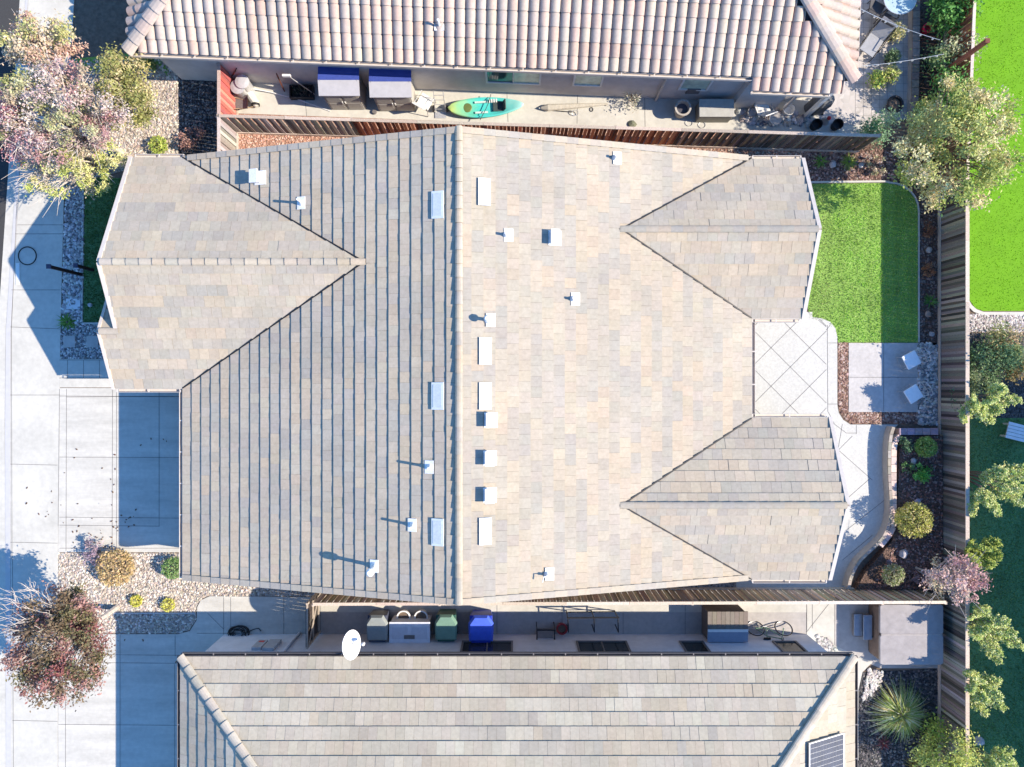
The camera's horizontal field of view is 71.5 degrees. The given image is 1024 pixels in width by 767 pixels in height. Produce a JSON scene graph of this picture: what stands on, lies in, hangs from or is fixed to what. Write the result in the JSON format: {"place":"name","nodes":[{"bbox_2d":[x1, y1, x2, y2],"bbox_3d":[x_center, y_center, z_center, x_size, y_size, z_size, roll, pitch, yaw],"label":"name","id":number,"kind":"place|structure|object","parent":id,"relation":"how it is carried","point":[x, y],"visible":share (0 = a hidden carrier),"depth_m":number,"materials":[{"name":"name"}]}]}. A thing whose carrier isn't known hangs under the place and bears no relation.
{"place":"outdoors","nodes":[
{"label":"outdoors","id":0,"kind":"place"},
{"bbox_2d":[0,0,19,365],"bbox_3d":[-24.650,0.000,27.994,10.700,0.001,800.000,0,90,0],"label":"road","id":1,"kind":"structure","parent":0,"point":[7,15],"depth_m":27.99,"materials":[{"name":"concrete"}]},
{"bbox_2d":[10,0,73,766],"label":"pavement","id":2,"kind":"structure","parent":0,"point":[35,377],"depth_m":27.97,"materials":[{"name":"concrete"}]},
{"bbox_2d":[5,0,27,766],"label":"kerb","id":3,"kind":"structure","parent":2,"relation":"on","point":[8,498],"depth_m":27.97,"materials":[{"name":"concrete"}]},
{"bbox_2d":[0,77,47,168],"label":"tree","id":4,"kind":"object","parent":2,"relation":"on","point":[7,144],"visible":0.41,"depth_m":24.55,"materials":[{"name":"pink plant"}]},
{"bbox_2d":[82,177,121,321],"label":"front lawn","id":5,"kind":"structure","parent":0,"point":[90,246],"depth_m":27.99,"materials":[{"name":"green plant"}]},
{"bbox_2d":[58,388,178,551],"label":"driveway","id":6,"kind":"structure","parent":0,"point":[99,428],"depth_m":27.97,"materials":[{"name":"concrete"}]},
{"bbox_2d":[66,59,179,185],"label":"gravel","id":7,"kind":"structure","parent":0,"point":[171,73],"depth_m":27.99,"materials":[{"name":"beige gravel"}]},
{"bbox_2d":[0,7,89,71],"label":"tree","id":8,"kind":"object","parent":7,"relation":"on","point":[21,40],"visible":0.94,"depth_m":24.48,"materials":[{"name":"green plant"}]},
{"bbox_2d":[0,36,132,178],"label":"tree","id":9,"kind":"object","parent":7,"relation":"on","point":[93,126],"visible":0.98,"depth_m":24.16,"materials":[{"name":"pink plant"}]},
{"bbox_2d":[2,122,134,217],"bbox_3d":[-15.850,-7.856,26.265,4.661,3.631,3.125,-20,90,0],"label":"tree","id":10,"kind":"object","parent":7,"relation":"on","point":[90,166],"visible":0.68,"depth_m":25.38,"materials":[{"name":"green plant"}]},
{"bbox_2d":[89,41,159,132],"bbox_3d":[-13.801,-10.440,25.949,2.311,4.259,3.031,-16,90,0],"label":"tree","id":11,"kind":"object","parent":7,"relation":"on","point":[136,96],"visible":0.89,"depth_m":25.06,"materials":[{"name":"green plant"}]},
{"bbox_2d":[58,596,319,766],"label":"neighbour driveway","id":12,"kind":"structure","parent":0,"point":[127,717],"depth_m":27.97,"materials":[{"name":"concrete"}]},
{"bbox_2d":[58,552,325,633],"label":"bed gravel","id":13,"kind":"structure","parent":0,"point":[153,625],"depth_m":27.99,"materials":[{"name":"beige gravel"}]},
{"bbox_2d":[0,577,119,712],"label":"tree","id":14,"kind":"object","parent":13,"relation":"on","point":[66,624],"visible":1,"depth_m":24.41,"materials":[{"name":"red plant"}]},
{"bbox_2d":[95,548,134,587],"bbox_3d":[-15.430,7.148,27.582,1.526,0.868,1.545,0,90,0],"label":"bush","id":15,"kind":"object","parent":13,"relation":"on","point":[129,564],"visible":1,"depth_m":27.48,"materials":[{"name":"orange plant"}]},
{"bbox_2d":[306,593,320,648],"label":"gate","id":16,"kind":"structure","parent":13,"relation":"on","point":[313,631],"depth_m":26.91,"materials":[{"name":"brown wood"}]},
{"bbox_2d":[59,0,1023,745],"bbox_3d":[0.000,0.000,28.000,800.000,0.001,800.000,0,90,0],"label":"ground","id":17,"kind":"structure","parent":0,"point":[99,22],"depth_m":28.00,"materials":[{"name":"soil"}]},
{"bbox_2d":[0,0,24,766],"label":"gutter","id":18,"kind":"object","parent":17,"relation":"on","point":[6,257],"visible":0.71,"depth_m":27.98,"materials":[{"name":"concrete"}]},
{"bbox_2d":[61,185,84,323],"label":"cobbles","id":19,"kind":"object","parent":17,"relation":"on","point":[70,257],"visible":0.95,"depth_m":27.94,"materials":[{"name":"stone"}]},
{"bbox_2d":[61,324,101,357],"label":"gravel square","id":20,"kind":"structure","parent":17,"relation":"on","point":[82,341],"depth_m":27.99,"materials":[{"name":"grey gravel"}]},
{"bbox_2d":[60,323,103,358],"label":"gravel stones","id":21,"kind":"object","parent":20,"relation":"on","point":[69,355],"visible":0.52,"depth_m":27.96,"materials":[{"name":"grey gravel"}]},
{"bbox_2d":[60,359,110,386],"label":"entry walk","id":22,"kind":"structure","parent":17,"relation":"on","point":[83,372],"depth_m":27.97,"materials":[{"name":"concrete"}]},
{"bbox_2d":[178,76,216,155],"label":"dark gravel","id":23,"kind":"structure","parent":17,"relation":"on","point":[195,113],"depth_m":27.99,"materials":[{"name":"black gravel"}]},
{"bbox_2d":[175,122,205,152],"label":"bush","id":24,"kind":"object","parent":23,"relation":"on","point":[187,144],"visible":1,"depth_m":27.58,"materials":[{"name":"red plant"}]},
{"bbox_2d":[217,116,238,150],"bbox_3d":[-10.844,-8.892,27.134,0.168,1.742,1.975,0,90,0],"label":"fence","id":25,"kind":"object","parent":17,"relation":"on","point":[222,125],"visible":0.45,"depth_m":26.83,"materials":[{"name":"brown wood"}]},
{"bbox_2d":[96,125,849,605],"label":"house","id":26,"kind":"structure","parent":17,"relation":"on","point":[458,365],"depth_m":23.61,"materials":[{"name":"tile"}]},
{"bbox_2d":[121,0,861,117],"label":"house","id":27,"kind":"structure","parent":17,"relation":"on","point":[746,54],"depth_m":24.67,"materials":[{"name":"tile"}]},
{"bbox_2d":[485,72,541,84],"bbox_3d":[0.048,-11.426,26.450,2.079,1.220,0.080,2,90,0],"label":"window","id":28,"kind":"structure","parent":27,"relation":"in","point":[491,77],"depth_m":26.63,"materials":[{"name":"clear glass"}]},
{"bbox_2d":[177,632,857,766],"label":"house","id":29,"kind":"structure","parent":17,"relation":"on","point":[530,700],"depth_m":24.47,"materials":[{"name":"tile"}]},
{"bbox_2d":[342,630,364,659],"bbox_3d":[-5.580,9.089,24.813,0.756,0.666,0.938,33,90,0],"label":"satellite dish","id":30,"kind":"object","parent":29,"relation":"attached to","point":[351,644],"visible":1,"depth_m":24.79,"materials":[{"name":"white metal"}]},
{"bbox_2d":[460,640,512,651],"bbox_3d":[-0.935,9.848,26.550,1.941,1.170,0.080,0,90,0],"label":"window","id":31,"kind":"structure","parent":29,"relation":"in","point":[466,645],"depth_m":26.63,"materials":[{"name":"black glass"}]},
{"bbox_2d":[576,640,631,651],"bbox_3d":[3.405,9.848,26.550,1.941,1.170,0.080,0,90,0],"label":"window","id":32,"kind":"structure","parent":29,"relation":"in","point":[582,645],"depth_m":26.63,"materials":[{"name":"black glass"}]},
{"bbox_2d":[808,732,843,766],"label":"solar panel","id":33,"kind":"object","parent":29,"relation":"on","point":[826,752],"visible":1,"depth_m":24.24,"materials":[{"name":"glass"}]},
{"bbox_2d":[216,114,839,159],"bbox_3d":[0.630,-9.727,27.992,24.574,0.001,1.851,0,90,0],"label":"red rock strip","id":34,"kind":"object","parent":17,"relation":"on","point":[330,138],"visible":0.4,"depth_m":27.99,"materials":[{"name":"red gravel"}]},
{"bbox_2d":[217,63,238,128],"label":"gate","id":35,"kind":"structure","parent":34,"relation":"on","point":[226,105],"depth_m":26.74,"materials":[{"name":"brown wood"}]},
{"bbox_2d":[238,130,346,148],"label":"red rocks","id":36,"kind":"object","parent":34,"relation":"on","point":[272,139],"visible":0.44,"depth_m":27.97,"materials":[{"name":"stone"}]},
{"bbox_2d":[218,114,880,152],"bbox_3d":[1.387,-9.531,27.134,24.552,1.742,0.168,2,90,0],"label":"fence","id":37,"kind":"object","parent":34,"relation":"on","point":[672,141],"visible":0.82,"depth_m":26.79,"materials":[{"name":"brown wood"}]},
{"bbox_2d":[320,604,805,611],"bbox_3d":[2.020,8.821,28.006,19.116,0.088,0.354,0,90,0],"label":"lit strip","id":38,"kind":"object","parent":17,"relation":"on","point":[647,608],"visible":0.58,"depth_m":27.97,"materials":[{"name":"concrete"}]},
{"bbox_2d":[312,587,946,605],"bbox_3d":[4.346,8.126,27.134,23.505,1.742,0.168,0,90,0],"label":"fence","id":39,"kind":"object","parent":17,"relation":"on","point":[688,599],"visible":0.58,"depth_m":26.70,"materials":[{"name":"brown wood"}]},
{"bbox_2d":[811,180,919,341],"bbox_3d":[15.051,-5.717,28.000,3.255,0.100,7.776,-36,90,0],"label":"lawn edge","id":40,"kind":"object","parent":17,"relation":"on","point":[885,181],"visible":0.84,"depth_m":27.95,"materials":[{"name":"concrete"}]},
{"bbox_2d":[808,140,938,344],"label":"back mulch","id":41,"kind":"object","parent":17,"relation":"on","point":[870,146],"visible":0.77,"depth_m":27.99,"materials":[{"name":"brown wood"}]},
{"bbox_2d":[801,149,903,180],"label":"bark chips","id":42,"kind":"object","parent":41,"relation":"on","point":[824,176],"visible":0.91,"depth_m":27.97,"materials":[{"name":"wood"}]},
{"bbox_2d":[918,199,937,342],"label":"bark chips","id":43,"kind":"object","parent":41,"relation":"on","point":[935,288],"visible":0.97,"depth_m":27.98,"materials":[{"name":"wood"}]},
{"bbox_2d":[890,68,1023,216],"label":"tree","id":44,"kind":"object","parent":41,"relation":"on","point":[959,117],"visible":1,"depth_m":24.16,"materials":[{"name":"green plant"}]},
{"bbox_2d":[838,342,917,424],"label":"patio bark chips","id":45,"kind":"object","parent":17,"relation":"on","point":[887,416],"visible":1,"depth_m":27.98,"materials":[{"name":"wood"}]},
{"bbox_2d":[853,106,904,152],"bbox_3d":[13.947,-9.876,27.185,1.656,1.701,1.546,25,90,0],"label":"bush","id":46,"kind":"object","parent":17,"relation":"on","point":[874,125],"visible":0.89,"depth_m":27.13,"materials":[{"name":"green plant"}]},
{"bbox_2d":[849,343,917,411],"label":"seating slab","id":47,"kind":"structure","parent":17,"relation":"on","point":[879,377],"depth_m":27.97,"materials":[{"name":"concrete"}]},
{"bbox_2d":[834,600,943,667],"bbox_3d":[14.874,9.865,28.009,4.356,0.081,2.678,0,90,0],"label":"spa pad","id":48,"kind":"object","parent":17,"relation":"on","point":[845,639],"visible":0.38,"depth_m":27.97,"materials":[{"name":"grey concrete"}]},
{"bbox_2d":[853,614,872,639],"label":"spa steps","id":49,"kind":"structure","parent":48,"relation":"on","point":[862,625],"depth_m":27.78,"materials":[{"name":"grey plastic"}]},
{"bbox_2d":[869,598,942,664],"bbox_3d":[15.192,9.548,27.490,2.413,0.960,2.290,0,90,0],"label":"hot tub","id":50,"kind":"object","parent":48,"relation":"on","point":[907,634],"visible":0.89,"depth_m":27.02,"materials":[{"name":"grey plastic"}]},
{"bbox_2d":[878,434,900,546],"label":"planter wall","id":51,"kind":"structure","parent":17,"relation":"on","point":[895,441],"depth_m":27.60,"materials":[{"name":"grey concrete"}]},
{"bbox_2d":[852,435,942,590],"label":"planter mulch","id":52,"kind":"object","parent":17,"relation":"on","point":[868,575],"visible":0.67,"depth_m":27.67,"materials":[{"name":"brown wood"}]},
{"bbox_2d":[881,564,904,585],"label":"bush","id":53,"kind":"object","parent":52,"relation":"on","point":[894,579],"visible":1,"depth_m":27.33,"materials":[{"name":"green plant"}]},
{"bbox_2d":[893,502,933,538],"bbox_3d":[15.347,5.215,27.128,1.447,1.122,1.448,0,90,0],"label":"bush","id":54,"kind":"object","parent":52,"relation":"on","point":[925,526],"visible":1,"depth_m":26.97,"materials":[{"name":"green plant"}]},
{"bbox_2d":[914,436,937,457],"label":"bush","id":55,"kind":"object","parent":52,"relation":"on","point":[925,450],"visible":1,"depth_m":27.25,"materials":[{"name":"green plant"}]},
{"bbox_2d":[915,544,993,619],"bbox_3d":[15.855,7.098,26.409,2.559,3.293,2.782,0,90,0],"label":"tree","id":56,"kind":"object","parent":52,"relation":"on","point":[960,583],"visible":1,"depth_m":25.37,"materials":[{"name":"pink plant"}]},
{"bbox_2d":[858,668,937,766],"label":"black mulch bed","id":57,"kind":"object","parent":17,"relation":"on","point":[925,706],"visible":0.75,"depth_m":27.99,"materials":[{"name":"black gravel"}]},
{"bbox_2d":[861,667,883,700],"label":"bed rim stones","id":58,"kind":"object","parent":57,"relation":"on","point":[874,682],"visible":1,"depth_m":27.93,"materials":[{"name":"white stone"}]},
{"bbox_2d":[867,673,931,742],"bbox_3d":[15.160,12.782,27.640,2.880,0.720,2.861,0,90,0],"label":"spiky plant","id":59,"kind":"object","parent":57,"relation":"on","point":[902,714],"visible":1,"depth_m":27.65,"materials":[{"name":"green plant"}]},
{"bbox_2d":[905,706,983,766],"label":"bush","id":60,"kind":"object","parent":57,"relation":"on","point":[928,755],"visible":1,"depth_m":26.71,"materials":[{"name":"green plant"}]},
{"bbox_2d":[918,343,936,424],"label":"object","id":61,"kind":"object","parent":17,"relation":"on","point":[929,377],"visible":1,"depth_m":27.99,"materials":[{"name":"grey gravel"}]},
{"bbox_2d":[917,342,937,425],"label":"gravel","id":62,"kind":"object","parent":61,"relation":"on","point":[927,406],"visible":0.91,"depth_m":27.95,"materials":[{"name":"grey gravel"}]},
{"bbox_2d":[937,177,969,766],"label":"fence","id":63,"kind":"object","parent":17,"relation":"on","point":[950,668],"visible":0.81,"depth_m":27.00,"materials":[{"name":"brown wood"}]},
{"bbox_2d":[938,0,975,186],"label":"fence","id":64,"kind":"object","parent":17,"relation":"on","point":[971,18],"visible":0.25,"depth_m":26.62,"materials":[{"name":"brown wood"}]},
{"bbox_2d":[942,333,1023,417],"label":"shrub bed","id":65,"kind":"object","parent":17,"relation":"on","point":[1014,411],"visible":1,"depth_m":27.99,"materials":[{"name":"green plant"}]},
{"bbox_2d":[957,327,1023,392],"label":"bush","id":66,"kind":"object","parent":65,"relation":"on","point":[1007,353],"visible":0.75,"depth_m":26.59,"materials":[{"name":"green plant"}]},
{"bbox_2d":[958,382,1023,425],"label":"shrub","id":67,"kind":"object","parent":65,"relation":"on","point":[983,411],"visible":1,"depth_m":25.99,"materials":[{"name":"green plant"}]},
{"bbox_2d":[978,316,1023,365],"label":"bush","id":68,"kind":"object","parent":65,"relation":"on","point":[1005,335],"visible":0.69,"depth_m":26.84,"materials":[{"name":"green plant"}]},
{"bbox_2d":[944,315,1023,331],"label":"rock strip","id":69,"kind":"object","parent":17,"relation":"on","point":[994,323],"visible":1,"depth_m":27.99,"materials":[{"name":"grey gravel"}]},
{"bbox_2d":[970,313,1023,332],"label":"gravel","id":70,"kind":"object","parent":69,"relation":"on","point":[984,321],"visible":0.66,"depth_m":27.95,"materials":[{"name":"white gravel"}]},
{"bbox_2d":[968,0,1023,310],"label":"turf","id":71,"kind":"structure","parent":17,"relation":"on","point":[1003,219],"depth_m":27.99,"materials":[{"name":"green plant"}]},
{"bbox_2d":[222,82,878,133],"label":"path","id":72,"kind":"structure","parent":0,"point":[650,112],"depth_m":27.97,"materials":[{"name":"concrete"}]},
{"bbox_2d":[289,84,314,99],"bbox_3d":[-8.212,-11.368,27.741,0.936,0.479,0.654,0,90,0],"label":"plant crate","id":73,"kind":"object","parent":72,"relation":"on","point":[298,92],"visible":0.98,"depth_m":27.80,"materials":[{"name":"black metal"}]},
{"bbox_2d":[318,67,365,109],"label":"garden shed","id":74,"kind":"structure","parent":72,"relation":"on","point":[340,88],"depth_m":26.36,"materials":[{"name":"plastic"}]},
{"bbox_2d":[369,69,414,110],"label":"garden shed","id":75,"kind":"structure","parent":72,"relation":"on","point":[391,90],"depth_m":26.35,"materials":[{"name":"plastic"}]},
{"bbox_2d":[448,94,523,119],"bbox_3d":[-1.013,-10.736,27.699,2.950,0.506,0.982,-3,90,0],"label":"kayak","id":76,"kind":"object","parent":72,"relation":"on","point":[483,107],"visible":1,"depth_m":27.68,"materials":[{"name":"teal plastic"}]},
{"bbox_2d":[695,99,733,122],"bbox_3d":[7.852,-10.578,27.622,1.344,0.715,0.691,0,90,0],"label":"deck box","id":77,"kind":"object","parent":72,"relation":"on","point":[714,110],"visible":1,"depth_m":27.27,"materials":[{"name":"grey plastic"}]},
{"bbox_2d":[736,107,811,127],"bbox_3d":[10.344,-10.449,27.936,3.095,0.183,0.841,0,90,0],"label":"rock pile","id":78,"kind":"object","parent":72,"relation":"on","point":[796,118],"visible":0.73,"depth_m":27.89,"materials":[{"name":"stone"}]},
{"bbox_2d":[320,600,805,633],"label":"path","id":79,"kind":"structure","parent":0,"point":[525,622],"depth_m":27.98,"materials":[{"name":"grey concrete"}]},
{"bbox_2d":[366,609,388,641],"bbox_3d":[-5.127,9.309,27.440,0.827,1.120,1.025,0,90,0],"label":"wheelie bin","id":80,"kind":"object","parent":79,"relation":"on","point":[377,626],"visible":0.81,"depth_m":26.91,"materials":[{"name":"grey plastic"}]},
{"bbox_2d":[389,615,431,642],"bbox_3d":[-3.900,9.473,27.490,1.560,0.980,0.799,0,90,0],"label":"storage cabinet","id":81,"kind":"object","parent":79,"relation":"on","point":[410,630],"visible":1,"depth_m":27.04,"materials":[{"name":"plastic"}]},
{"bbox_2d":[435,609,457,640],"bbox_3d":[-2.506,9.290,27.440,0.848,1.120,1.025,0,90,0],"label":"wheelie bin","id":82,"kind":"object","parent":79,"relation":"on","point":[446,627],"visible":1,"depth_m":26.91,"materials":[{"name":"green plastic"}]},
{"bbox_2d":[468,610,493,642],"bbox_3d":[-1.177,9.329,27.440,0.954,1.120,1.044,0,90,0],"label":"wheelie bin","id":83,"kind":"object","parent":79,"relation":"on","point":[480,626],"visible":1,"depth_m":26.91,"materials":[{"name":"blue plastic"}]},
{"bbox_2d":[702,605,747,641],"bbox_3d":[8.197,9.243,27.470,1.535,1.010,1.165,0,90,0],"label":"storage box","id":84,"kind":"object","parent":79,"relation":"on","point":[724,623],"visible":0.97,"depth_m":26.99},
{"bbox_2d":[736,312,896,587],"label":"patio","id":85,"kind":"structure","parent":0,"point":[795,368],"depth_m":27.97,"materials":[{"name":"concrete"}]},
{"bbox_2d":[842,426,894,587],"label":"retaining wall","id":86,"kind":"structure","parent":85,"relation":"on","point":[866,550],"depth_m":27.64,"materials":[{"name":"grey concrete"}]},
{"bbox_2d":[806,600,871,689],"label":"patio","id":87,"kind":"structure","parent":0,"point":[820,620],"depth_m":27.97,"materials":[{"name":"concrete"}]},
{"bbox_2d":[808,182,918,342],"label":"back lawn","id":88,"kind":"structure","parent":0,"point":[860,271],"depth_m":27.99,"materials":[{"name":"green plant"}]},
{"bbox_2d":[819,0,907,124],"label":"paver patio","id":89,"kind":"structure","parent":0,"point":[853,103],"depth_m":27.97,"materials":[{"name":"white stone"}]},
{"bbox_2d":[859,15,898,62],"bbox_3d":[14.101,-13.348,27.538,0.755,0.847,1.313,35,90,0],"label":"lounge chair","id":90,"kind":"object","parent":89,"relation":"on","point":[876,37],"visible":0.91,"depth_m":27.57,"materials":[{"name":"black metal"}]},
{"bbox_2d":[884,0,916,15],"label":"round table","id":91,"kind":"object","parent":89,"relation":"on","point":[900,7],"visible":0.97,"depth_m":27.26,"materials":[{"name":"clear glass"}]},
{"bbox_2d":[906,0,919,121],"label":"seat wall","id":92,"kind":"structure","parent":89,"relation":"on","point":[914,51],"depth_m":27.61,"materials":[{"name":"grey concrete"}]},
{"bbox_2d":[918,0,938,114],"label":"planter soil","id":93,"kind":"structure","parent":0,"point":[925,87],"depth_m":27.99,"materials":[{"name":"brown soil"}]},
{"bbox_2d":[909,27,988,91],"bbox_3d":[16.770,-12.369,26.931,2.456,2.154,2.190,-22,90,0],"label":"bush","id":94,"kind":"object","parent":93,"relation":"on","point":[945,52],"visible":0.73,"depth_m":26.79,"materials":[{"name":"green plant"}]},
{"bbox_2d":[917,60,980,113],"bbox_3d":[16.527,-11.031,26.886,1.971,2.241,2.360,0,90,0],"label":"bush","id":95,"kind":"object","parent":93,"relation":"on","point":[944,70],"visible":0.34,"depth_m":26.69,"materials":[{"name":"green plant"}]},
{"bbox_2d":[916,0,984,40],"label":"bush","id":96,"kind":"object","parent":93,"relation":"on","point":[948,10],"visible":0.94,"depth_m":26.89,"materials":[{"name":"green plant"}]},
{"bbox_2d":[943,418,1023,766],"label":"lawn","id":97,"kind":"structure","parent":0,"point":[974,649],"depth_m":27.99,"materials":[{"name":"green plant"}]},
{"bbox_2d":[963,536,1003,570],"bbox_3d":[17.335,6.186,26.812,1.518,2.389,1.078,-15,90,0],"label":"shrub","id":98,"kind":"object","parent":97,"relation":"on","point":[989,558],"visible":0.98,"depth_m":25.99,"materials":[{"name":"green plant"}]},
{"bbox_2d":[962,669,1008,717],"bbox_3d":[17.280,11.455,26.820,1.598,2.383,1.860,0,90,0],"label":"shrub","id":99,"kind":"object","parent":97,"relation":"on","point":[981,694],"visible":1,"depth_m":25.98,"materials":[{"name":"green plant"}]},
{"bbox_2d":[953,461,1023,517],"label":"shrub","id":100,"kind":"object","parent":97,"relation":"on","point":[1008,488],"visible":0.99,"depth_m":25.91,"materials":[{"name":"green plant"}]},
{"bbox_2d":[959,603,1023,664],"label":"shrub","id":101,"kind":"object","parent":97,"relation":"on","point":[980,617],"visible":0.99,"depth_m":25.87,"materials":[{"name":"green plant"}]},
{"bbox_2d":[970,745,1018,766],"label":"shrub","id":102,"kind":"object","parent":97,"relation":"on","point":[1003,757],"visible":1,"depth_m":26.02,"materials":[{"name":"green plant"}]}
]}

